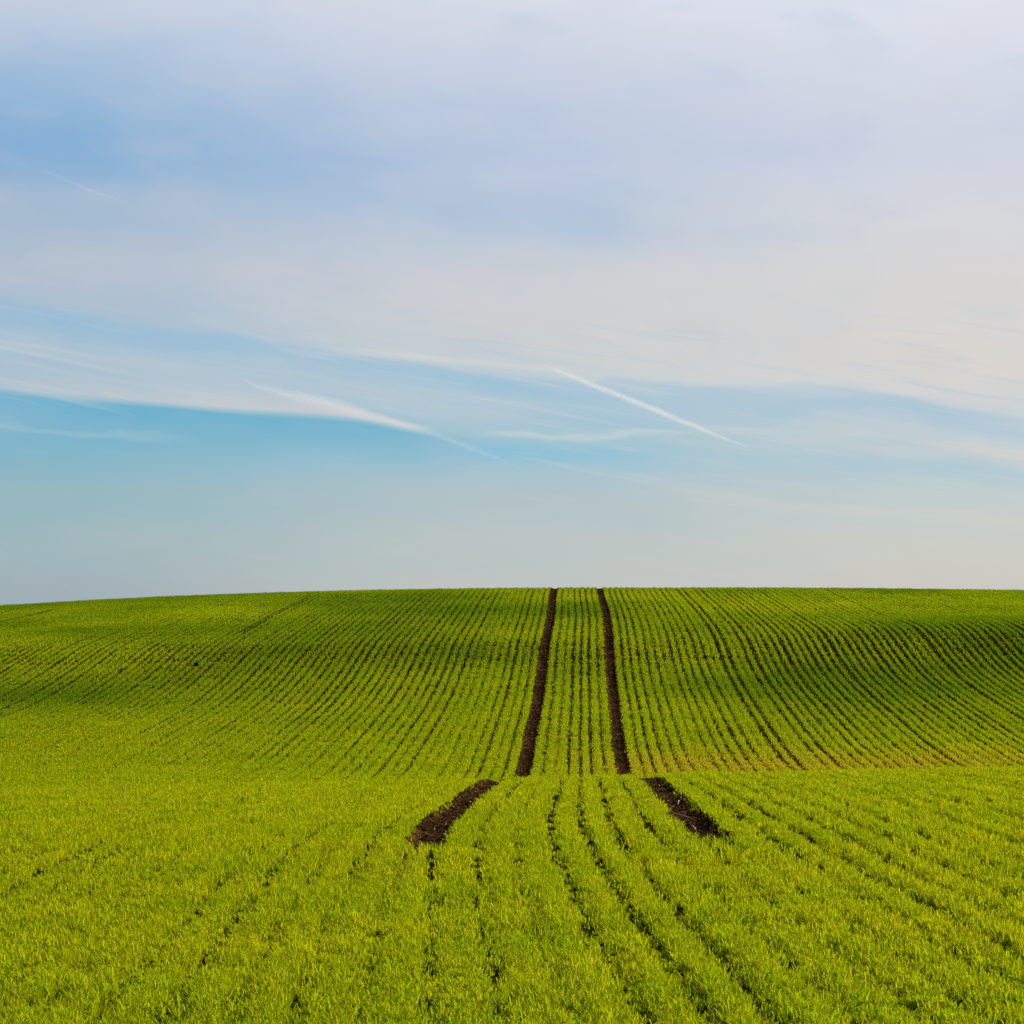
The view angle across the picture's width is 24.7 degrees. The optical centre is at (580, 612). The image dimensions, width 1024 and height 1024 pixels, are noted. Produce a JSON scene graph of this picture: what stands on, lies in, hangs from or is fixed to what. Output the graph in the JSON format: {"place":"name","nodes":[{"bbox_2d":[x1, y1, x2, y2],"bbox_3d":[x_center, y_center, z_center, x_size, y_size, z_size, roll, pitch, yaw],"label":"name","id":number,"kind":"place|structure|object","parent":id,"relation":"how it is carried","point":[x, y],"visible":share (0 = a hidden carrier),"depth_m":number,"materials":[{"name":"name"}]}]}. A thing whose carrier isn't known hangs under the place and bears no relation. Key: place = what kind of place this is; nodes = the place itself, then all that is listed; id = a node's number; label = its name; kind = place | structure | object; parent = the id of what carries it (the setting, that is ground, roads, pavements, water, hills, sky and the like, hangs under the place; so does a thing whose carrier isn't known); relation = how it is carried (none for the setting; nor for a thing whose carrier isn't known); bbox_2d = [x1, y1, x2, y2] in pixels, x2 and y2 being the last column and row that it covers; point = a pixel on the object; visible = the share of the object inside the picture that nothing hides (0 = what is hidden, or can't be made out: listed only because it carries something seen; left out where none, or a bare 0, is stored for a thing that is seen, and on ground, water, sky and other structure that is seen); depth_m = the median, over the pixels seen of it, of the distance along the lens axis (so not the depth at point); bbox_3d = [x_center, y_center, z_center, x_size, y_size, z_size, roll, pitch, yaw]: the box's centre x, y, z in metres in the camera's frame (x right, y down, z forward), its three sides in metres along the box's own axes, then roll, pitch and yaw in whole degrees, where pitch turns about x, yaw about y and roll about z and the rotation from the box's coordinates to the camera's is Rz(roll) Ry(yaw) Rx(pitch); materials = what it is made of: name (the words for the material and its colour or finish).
{"place":"outdoors","nodes":[
{"label":"outdoors","id":0,"kind":"place"},
{"bbox_2d":[0,589,1023,1023],"bbox_3d":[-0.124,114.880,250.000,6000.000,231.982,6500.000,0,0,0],"label":"ground","id":1,"kind":"structure","parent":0,"point":[660,707],"depth_m":65.25,"materials":[{"name":"soil"}]},
{"bbox_2d":[406,588,557,849],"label":"wheel track","id":2,"kind":"structure","parent":1,"relation":"on","point":[427,822],"depth_m":48.43,"materials":[{"name":"soil"}]},
{"bbox_2d":[0,586,1023,1023],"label":"young wheat","id":3,"kind":"object","parent":1,"relation":"on","point":[68,810],"visible":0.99,"depth_m":17.33,"materials":[{"name":"green plant"}]},
{"bbox_2d":[411,666,710,842],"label":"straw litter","id":4,"kind":"object","parent":1,"relation":"on","point":[526,761],"visible":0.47,"depth_m":19.14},
{"bbox_2d":[405,588,734,846],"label":"soil clods","id":5,"kind":"object","parent":1,"relation":"on","point":[714,827],"visible":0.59,"depth_m":28.67,"materials":[{"name":"brown soil"}]},
{"bbox_2d":[596,589,735,842],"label":"wheel track","id":6,"kind":"structure","parent":1,"relation":"on","point":[614,725],"depth_m":50.76,"materials":[{"name":"soil"}]},
{"bbox_2d":[662,813,689,817],"bbox_3d":[0.779,1.651,19.080,0.262,0.040,0.017,0,0,35],"label":"straw","id":7,"kind":"object","parent":6,"relation":"on","point":[677,814],"visible":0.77,"depth_m":19.05,"materials":[{"name":"beige plant"}]},
{"bbox_2d":[0,0,1023,604],"label":"sky","id":8,"kind":"structure","parent":0,"point":[295,295],"materials":[{"name":"blue"}]}
]}

